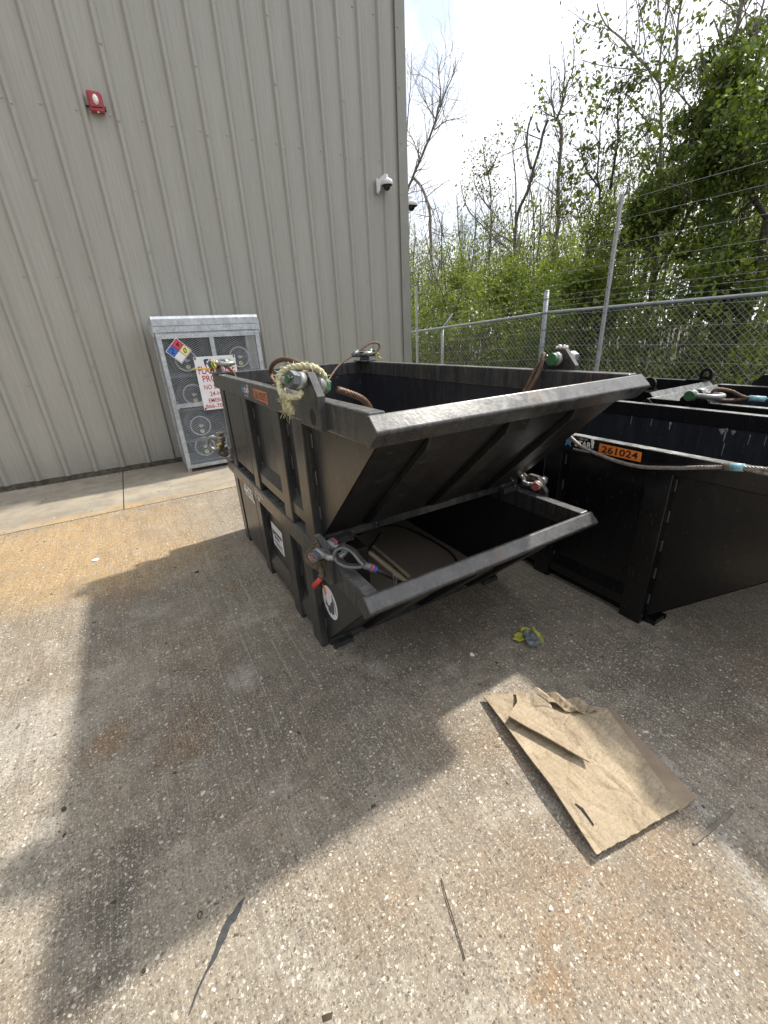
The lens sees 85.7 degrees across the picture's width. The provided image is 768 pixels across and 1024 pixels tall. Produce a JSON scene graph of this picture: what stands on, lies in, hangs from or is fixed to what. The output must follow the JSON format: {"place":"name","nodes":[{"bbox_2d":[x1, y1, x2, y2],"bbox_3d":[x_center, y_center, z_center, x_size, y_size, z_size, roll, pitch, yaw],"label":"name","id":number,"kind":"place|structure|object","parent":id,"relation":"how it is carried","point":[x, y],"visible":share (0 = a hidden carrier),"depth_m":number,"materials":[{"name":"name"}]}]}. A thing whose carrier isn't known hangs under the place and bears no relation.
{"place":"outdoors","nodes":[
{"label":"outdoors","id":0,"kind":"place"},
{"bbox_2d":[0,458,235,534],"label":"sidewalk","id":1,"kind":"structure","parent":0,"point":[66,501],"depth_m":4.73,"materials":[{"name":"concrete"}]},
{"bbox_2d":[147,314,263,471],"bbox_3d":[-2.209,-1.575,5.479,1.242,1.832,0.646,-16,26,-27],"label":"cylinder cage","id":2,"kind":"object","parent":1,"relation":"on","point":[205,335],"visible":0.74,"depth_m":5.15,"materials":[{"name":"metal"}]},
{"bbox_2d":[166,338,190,363],"bbox_3d":[-2.402,-1.887,4.848,0.284,0.284,0.006,-16,26,-27],"label":"hazard sign","id":3,"kind":"object","parent":2,"relation":"attached to","point":[178,350],"visible":1,"depth_m":4.85,"materials":[{"name":"multicoloured plastic"}]},
{"bbox_2d":[169,351,196,372],"bbox_3d":[-2.518,-1.910,5.210,0.304,0.304,0.510,-16,26,-27],"label":"gas cylinder","id":4,"kind":"object","parent":2,"relation":"in","point":[179,363],"visible":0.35,"depth_m":5.07,"materials":[{"name":"grey paint"}]},
{"bbox_2d":[177,380,201,402],"bbox_3d":[-2.498,-1.543,5.366,0.304,0.304,0.510,-16,26,-27],"label":"gas cylinder","id":5,"kind":"object","parent":2,"relation":"in","point":[188,396],"visible":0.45,"depth_m":5.19,"materials":[{"name":"metal"}]},
{"bbox_2d":[184,410,211,435],"bbox_3d":[-2.479,-1.184,5.519,0.304,0.304,0.510,-16,26,-27],"label":"gas cylinder","id":6,"kind":"object","parent":2,"relation":"in","point":[200,421],"visible":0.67,"depth_m":5.36,"materials":[{"name":"metal"}]},
{"bbox_2d":[189,433,215,455],"bbox_3d":[-2.466,-0.936,5.625,0.304,0.304,0.510,-16,26,-27],"label":"gas cylinder","id":7,"kind":"object","parent":2,"relation":"in","point":[202,444],"visible":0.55,"depth_m":5.46,"materials":[{"name":"metal"}]},
{"bbox_2d":[193,355,236,409],"bbox_3d":[-2.054,-1.616,5.173,0.484,0.626,0.007,-16,26,-27],"label":"warning sign","id":8,"kind":"object","parent":2,"relation":"attached to","point":[211,395],"visible":0.36,"depth_m":5.12,"materials":[{"name":"white plastic"}]},
{"bbox_2d":[219,426,229,449],"bbox_3d":[-2.136,-1.028,5.800,0.304,0.304,0.510,-16,26,-27],"label":"gas cylinder","id":9,"kind":"object","parent":2,"relation":"in","point":[226,438],"visible":0.12,"depth_m":5.61,"materials":[{"name":"metal"}]},
{"bbox_2d":[221,344,248,368],"bbox_3d":[-1.973,-2.062,5.498,0.304,0.304,0.510,-16,26,-27],"label":"gas cylinder","id":10,"kind":"object","parent":2,"relation":"in","point":[236,354],"visible":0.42,"depth_m":5.34,"materials":[{"name":"metal"}]},
{"bbox_2d":[0,0,411,492],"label":"metal building","id":11,"kind":"structure","parent":1,"relation":"on","point":[228,157],"depth_m":5.03,"materials":[{"name":"grey metal"}]},
{"bbox_2d":[85,90,106,114],"bbox_3d":[-3.028,-4.271,4.317,0.211,0.172,0.123,-16,26,-27],"label":"fire alarm","id":12,"kind":"object","parent":11,"relation":"attached to","point":[95,102],"visible":1,"depth_m":4.30,"materials":[{"name":"red plastic"}]},
{"bbox_2d":[376,174,392,194],"bbox_3d":[0.012,-4.752,6.001,0.228,0.217,0.167,4,24,17],"label":"dome camera","id":13,"kind":"object","parent":11,"relation":"attached to","point":[385,181],"visible":1,"depth_m":5.97,"materials":[{"name":"white plastic"}]},
{"bbox_2d":[408,196,417,210],"bbox_3d":[0.390,-4.889,6.582,0.327,0.217,0.171,-16,26,-27],"label":"dome camera","id":14,"kind":"object","parent":11,"relation":"attached to","point":[413,203],"visible":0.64,"depth_m":6.55,"materials":[{"name":"white plastic"}]},
{"bbox_2d":[0,487,767,1023],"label":"pavement","id":15,"kind":"structure","parent":0,"point":[296,839],"depth_m":1.46,"materials":[{"name":"concrete"}]},
{"bbox_2d":[188,897,244,1015],"bbox_3d":[-0.454,1.184,1.121,0.027,0.001,0.242,5,24,17],"label":"tar streak","id":16,"kind":"object","parent":15,"relation":"on","point":[231,918],"visible":1,"depth_m":1.15,"materials":[{"name":"black asphalt"}]},
{"bbox_2d":[1,466,758,1021],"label":"loose grit","id":17,"kind":"object","parent":15,"relation":"on","point":[325,1016],"visible":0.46,"depth_m":1.66,"materials":[{"name":"beige gravel"}]},
{"bbox_2d":[224,447,597,649],"bbox_3d":[-0.109,0.038,2.818,1.323,0.747,2.443,-16,26,-27],"label":"waste bin","id":18,"kind":"object","parent":15,"relation":"on","point":[485,540],"visible":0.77,"depth_m":2.35,"materials":[{"name":"black metal"}]},
{"bbox_2d":[206,431,227,454],"bbox_3d":[-1.305,-0.529,3.229,0.151,0.180,0.064,-7,33,-9],"label":"shackle","id":19,"kind":"object","parent":18,"relation":"attached to","point":[220,435],"visible":0.73,"depth_m":3.19,"materials":[{"name":"grey metal"}]},
{"bbox_2d":[216,438,228,456],"bbox_3d":[-1.238,-0.488,3.169,0.082,0.127,0.102,-16,26,-27],"label":"brown rope","id":20,"kind":"object","parent":19,"relation":"attached to","point":[221,444],"visible":1,"depth_m":3.17,"materials":[{"name":"brown fabric"}]},
{"bbox_2d":[304,535,324,588],"bbox_3d":[-0.270,0.212,1.738,0.106,0.211,0.120,-16,26,-27],"label":"brown rope","id":21,"kind":"object","parent":18,"relation":"attached to","point":[318,566],"visible":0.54,"depth_m":1.71,"materials":[{"name":"brown fabric"}]},
{"bbox_2d":[308,538,347,562],"bbox_3d":[-0.217,0.165,1.684,0.132,0.054,0.151,10,26,29],"label":"shackle","id":22,"kind":"object","parent":18,"relation":"attached to","point":[316,554],"visible":0.88,"depth_m":1.66,"materials":[{"name":"red paint"}]},
{"bbox_2d":[332,547,364,568],"bbox_3d":[-0.135,0.177,1.594,0.138,0.075,0.047,8,25,24],"label":"thimble","id":23,"kind":"object","parent":22,"relation":"attached to","point":[359,561],"visible":1,"depth_m":1.59,"materials":[{"name":"metal"}]},
{"bbox_2d":[335,544,403,583],"bbox_3d":[0.047,0.275,1.762,0.483,0.419,0.158,-19,28,-34],"label":"wire sling","id":24,"kind":"object","parent":18,"relation":"in","point":[370,567],"visible":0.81,"depth_m":1.59,"materials":[{"name":"metal"}]},
{"bbox_2d":[372,545,409,577],"bbox_3d":[0.041,0.342,2.922,0.024,0.012,0.510,-15,26,-25],"label":"wooden strip","id":25,"kind":"object","parent":18,"relation":"on","point":[393,563],"visible":1,"depth_m":2.89,"materials":[{"name":"brown wood"}]},
{"bbox_2d":[355,525,457,561],"bbox_3d":[0.158,0.261,3.072,0.961,0.024,0.658,9,26,25],"label":"wire sling","id":26,"kind":"object","parent":18,"relation":"on","point":[448,550],"visible":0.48,"depth_m":3.26,"materials":[{"name":"black metal"}]},
{"bbox_2d":[209,349,649,543],"bbox_3d":[-0.083,-0.531,2.469,1.323,0.747,2.455,-16,26,-27],"label":"waste bin","id":27,"kind":"object","parent":18,"relation":"on","point":[417,439],"visible":0.96,"depth_m":1.76,"materials":[{"name":"black metal"}]},
{"bbox_2d":[208,358,235,368],"bbox_3d":[-1.138,-1.054,2.944,0.151,0.064,0.180,10,26,28],"label":"shackle","id":28,"kind":"object","parent":27,"relation":"attached to","point":[224,363],"visible":0.93,"depth_m":2.91,"materials":[{"name":"green paint"}]},
{"bbox_2d":[191,359,216,369],"bbox_3d":[-1.294,-1.049,2.959,0.281,0.071,0.042,10,26,28],"label":"yellow twine","id":29,"kind":"object","parent":28,"relation":"hanging from","point":[207,368],"visible":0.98,"depth_m":2.92,"materials":[{"name":"yellow fabric"}]},
{"bbox_2d":[227,365,236,376],"bbox_3d":[-0.962,-0.813,2.957,0.299,0.495,0.031,5,24,18],"label":"wire sling","id":30,"kind":"object","parent":28,"relation":"hanging from","point":[231,370],"visible":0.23,"depth_m":2.91,"materials":[{"name":"brown metal"}]},
{"bbox_2d":[268,356,306,388],"bbox_3d":[-0.266,-0.422,2.051,0.411,0.667,0.897,-12,24,-19],"label":"wire sling","id":31,"kind":"object","parent":27,"relation":"hanging from","point":[277,361],"visible":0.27,"depth_m":2.08,"materials":[{"name":"brown metal"}]},
{"bbox_2d":[280,370,330,393],"bbox_3d":[-0.293,-0.450,1.435,0.146,0.062,0.175,15,15,37],"label":"shackle","id":32,"kind":"object","parent":27,"relation":"attached to","point":[292,379],"visible":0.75,"depth_m":1.36,"materials":[{"name":"green paint"}]},
{"bbox_2d":[272,360,328,422],"bbox_3d":[-0.284,-0.410,1.422,0.205,0.205,0.122,-2,23,2],"label":"yellow rope","id":33,"kind":"object","parent":32,"relation":"attached to","point":[287,399],"visible":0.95,"depth_m":1.42,"materials":[{"name":"beige fabric"}]},
{"bbox_2d":[328,342,380,379],"bbox_3d":[-0.286,-0.814,3.026,0.309,0.762,1.404,1,23,10],"label":"wire sling","id":34,"kind":"object","parent":27,"relation":"on","point":[354,354],"visible":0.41,"depth_m":3.34,"materials":[{"name":"metal"}]},
{"bbox_2d":[336,386,372,407],"bbox_3d":[-0.039,-0.321,1.874,0.104,0.559,0.703,2,24,12],"label":"rope","id":35,"kind":"object","parent":27,"relation":"hanging from","point":[355,395],"visible":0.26,"depth_m":1.50,"materials":[{"name":"beige fabric"}]},
{"bbox_2d":[354,348,375,356],"bbox_3d":[-0.172,-1.329,3.466,0.189,0.067,0.158,-1,23,5],"label":"shackle","id":36,"kind":"object","parent":27,"relation":"attached to","point":[370,352],"visible":0.64,"depth_m":3.43,"materials":[{"name":"green paint"}]},
{"bbox_2d":[522,361,545,391],"bbox_3d":[0.565,-0.500,2.136,0.500,0.518,0.102,-1,23,5],"label":"wire sling","id":37,"kind":"object","parent":27,"relation":"hanging from","point":[532,375],"visible":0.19,"depth_m":2.04,"materials":[{"name":"brown metal"}]},
{"bbox_2d":[539,351,578,365],"bbox_3d":[0.849,-0.760,2.046,0.180,0.064,0.151,-16,26,-27],"label":"shackle","id":38,"kind":"object","parent":27,"relation":"attached to","point":[554,359],"visible":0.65,"depth_m":1.97,"materials":[{"name":"green paint"}]},
{"bbox_2d":[525,352,546,391],"bbox_3d":[0.411,-0.459,2.197,0.812,0.694,0.110,2,24,13],"label":"wire sling","id":39,"kind":"object","parent":38,"relation":"hanging from","point":[538,371],"visible":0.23,"depth_m":2.01,"materials":[{"name":"brown metal"}]},
{"bbox_2d":[556,344,568,348],"bbox_3d":[0.859,-0.795,1.992,0.037,0.024,0.063,-16,26,-27],"label":"white debris","id":40,"kind":"object","parent":27,"relation":"on","point":[559,346],"visible":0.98,"depth_m":1.99,"materials":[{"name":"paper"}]},
{"bbox_2d":[520,473,526,479],"bbox_3d":[0.640,-0.252,2.437,0.404,0.096,0.108,13,28,33],"label":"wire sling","id":41,"kind":"object","parent":18,"relation":"on","point":[523,476],"visible":0.09,"depth_m":2.35,"materials":[{"name":"metal"}]},
{"bbox_2d":[522,476,547,490],"bbox_3d":[0.844,-0.170,2.336,0.124,0.052,0.148,15,29,37],"label":"shackle","id":42,"kind":"object","parent":18,"relation":"attached to","point":[536,485],"visible":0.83,"depth_m":2.28,"materials":[{"name":"red paint"}]},
{"bbox_2d":[441,878,464,958],"bbox_3d":[0.190,1.129,1.159,0.004,0.005,0.180,-8,23,-11],"label":"twig","id":43,"kind":"object","parent":15,"relation":"on","point":[453,919],"visible":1,"depth_m":1.15,"materials":[{"name":"brown wood"}]},
{"bbox_2d":[513,627,544,645],"bbox_3d":[0.762,0.651,2.170,0.165,0.028,0.148,-16,26,-27],"label":"discarded glove","id":44,"kind":"object","parent":15,"relation":"on","point":[532,637],"visible":1,"depth_m":2.17,"materials":[{"name":"yellow fabric"}]},
{"bbox_2d":[483,687,695,854],"bbox_3d":[0.766,0.875,1.603,0.479,0.074,0.650,-10,24,-16],"label":"cardboard","id":45,"kind":"object","parent":15,"relation":"on","point":[611,778],"visible":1,"depth_m":1.52,"materials":[{"name":"brown cardboard"}]},
{"bbox_2d":[517,400,767,625],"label":"waste bin","id":46,"kind":"object","parent":15,"relation":"on","point":[651,546],"visible":0.56,"depth_m":2.19,"materials":[{"name":"black metal"}]},
{"bbox_2d":[569,436,767,475],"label":"wire sling","id":47,"kind":"object","parent":46,"relation":"hanging from","point":[759,470],"visible":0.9,"depth_m":1.81,"materials":[{"name":"blue paint"}]},
{"bbox_2d":[623,368,713,401],"bbox_3d":[2.110,-1.185,5.007,1.160,1.062,2.643,-16,26,-27],"label":"waste bin","id":48,"kind":"object","parent":15,"relation":"on","point":[660,386],"visible":0.09,"depth_m":4.00,"materials":[{"name":"grey metal"}]},
{"bbox_2d":[643,374,767,414],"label":"waste bin","id":49,"kind":"object","parent":15,"relation":"on","point":[758,387],"visible":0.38,"depth_m":3.42,"materials":[{"name":"black metal"}]},
{"bbox_2d":[683,388,725,400],"bbox_3d":[2.318,-0.837,2.966,0.225,0.080,0.220,-16,26,-27],"label":"shackle","id":50,"kind":"object","parent":49,"relation":"on","point":[692,395],"visible":0.86,"depth_m":2.95,"materials":[{"name":"green paint"}]},
{"bbox_2d":[710,388,767,401],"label":"wire sling","id":51,"kind":"object","parent":50,"relation":"hanging from","point":[753,398],"visible":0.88,"depth_m":2.93,"materials":[{"name":"blue paint"}]},
{"bbox_2d":[692,808,734,844],"bbox_3d":[1.063,1.010,1.333,0.222,0.005,0.011,-14,25,-23],"label":"flat stick","id":52,"kind":"object","parent":15,"relation":"on","point":[712,827],"visible":1,"depth_m":1.33,"materials":[{"name":"beige wood"}]},
{"bbox_2d":[404,0,767,333],"label":"sky","id":53,"kind":"structure","parent":0,"point":[530,24],"materials":[{"name":"white"}]},
{"bbox_2d":[415,321,767,384],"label":"ground","id":54,"kind":"structure","parent":0,"point":[668,338],"depth_m":21.26,"materials":[{"name":"green plant"}]},
{"bbox_2d":[409,228,478,361],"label":"leafy tree","id":55,"kind":"object","parent":54,"relation":"on","point":[432,304],"visible":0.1,"depth_m":15.08,"materials":[{"name":"green plant"}]},
{"bbox_2d":[410,227,516,356],"bbox_3d":[2.469,-6.918,14.687,5.614,5.408,3.442,-16,26,-27],"label":"leafy tree","id":56,"kind":"object","parent":54,"relation":"on","point":[457,273],"visible":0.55,"depth_m":13.99,"materials":[{"name":"green plant"}]},
{"bbox_2d":[405,0,524,281],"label":"bare tree","id":57,"kind":"object","parent":54,"relation":"on","point":[419,159],"visible":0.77,"depth_m":14.31,"materials":[{"name":"grey plant"}]},
{"bbox_2d":[451,156,536,339],"bbox_3d":[3.034,-6.924,12.452,1.609,6.893,3.836,-16,26,-27],"label":"bare tree","id":58,"kind":"object","parent":54,"relation":"on","point":[495,239],"visible":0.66,"depth_m":11.96,"materials":[{"name":"grey plant"}]},
{"bbox_2d":[458,110,530,344],"bbox_3d":[3.708,-8.918,14.966,3.236,8.523,2.810,-16,26,-27],"label":"bare tree","id":59,"kind":"object","parent":54,"relation":"on","point":[484,175],"visible":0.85,"depth_m":13.96,"materials":[{"name":"grey plant"}]},
{"bbox_2d":[464,74,560,340],"bbox_3d":[3.772,-8.048,13.430,1.992,8.121,2.865,-16,26,-27],"label":"bare tree","id":60,"kind":"object","parent":54,"relation":"on","point":[532,169],"visible":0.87,"depth_m":12.10,"materials":[{"name":"grey plant"}]},
{"bbox_2d":[453,221,585,344],"bbox_3d":[4.184,-5.843,12.538,3.072,4.737,4.625,-16,26,-27],"label":"leafy tree","id":61,"kind":"object","parent":54,"relation":"on","point":[546,264],"visible":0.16,"depth_m":11.38,"materials":[{"name":"green plant"}]},
{"bbox_2d":[456,216,628,367],"bbox_3d":[4.145,-5.267,11.164,3.876,4.551,4.219,13,28,33],"label":"leafy tree","id":62,"kind":"object","parent":54,"relation":"on","point":[505,275],"visible":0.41,"depth_m":10.59,"materials":[{"name":"green plant"}]},
{"bbox_2d":[517,10,593,338],"bbox_3d":[4.854,-8.436,12.548,1.914,9.417,2.287,-16,26,-27],"label":"bare tree","id":63,"kind":"object","parent":54,"relation":"on","point":[559,157],"visible":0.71,"depth_m":11.63,"materials":[{"name":"grey plant"}]},
{"bbox_2d":[499,176,654,370],"bbox_3d":[4.054,-4.460,9.105,4.023,4.590,3.246,-16,26,-27],"label":"leafy tree","id":64,"kind":"object","parent":54,"relation":"on","point":[589,273],"visible":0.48,"depth_m":8.46,"materials":[{"name":"green plant"}]},
{"bbox_2d":[409,70,767,380],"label":"wood","id":65,"kind":"object","parent":54,"relation":"on","point":[536,250],"depth_m":17.79,"materials":[{"name":"plant"}]},
{"bbox_2d":[411,197,767,384],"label":"undergrowth","id":66,"kind":"object","parent":54,"relation":"on","point":[478,329],"visible":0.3,"depth_m":7.21,"materials":[{"name":"green plant"}]},
{"bbox_2d":[411,290,767,384],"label":"chain link fence","id":67,"kind":"object","parent":54,"relation":"on","point":[545,312],"visible":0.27,"depth_m":5.67,"materials":[{"name":"metal"}]},
{"bbox_2d":[411,160,767,370],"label":"electric fence","id":68,"kind":"object","parent":54,"relation":"on","point":[611,264],"visible":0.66,"depth_m":5.52,"materials":[{"name":"metal"}]},
{"bbox_2d":[412,283,767,384],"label":"brambles","id":69,"kind":"object","parent":54,"relation":"on","point":[681,369],"visible":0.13,"depth_m":7.64,"materials":[{"name":"green plant"}]},
{"bbox_2d":[532,0,686,306],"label":"leafy tree","id":70,"kind":"object","parent":54,"relation":"on","point":[585,148],"visible":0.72,"depth_m":8.78,"materials":[{"name":"green plant"}]},
{"bbox_2d":[551,0,758,349],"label":"bare tree","id":71,"kind":"object","parent":54,"relation":"on","point":[640,59],"visible":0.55,"depth_m":8.33,"materials":[{"name":"plant"}]},
{"bbox_2d":[560,65,767,366],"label":"leafy tree","id":72,"kind":"object","parent":54,"relation":"on","point":[664,197],"visible":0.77,"depth_m":7.06,"materials":[{"name":"green plant"}]},
{"bbox_2d":[561,0,767,382],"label":"leafy tree","id":73,"kind":"object","parent":54,"relation":"on","point":[721,64],"visible":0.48,"depth_m":6.62,"materials":[{"name":"green plant"}]},
{"bbox_2d":[618,0,767,383],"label":"leafy tree","id":74,"kind":"object","parent":54,"relation":"on","point":[761,128],"visible":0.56,"depth_m":6.10,"materials":[{"name":"green plant"}]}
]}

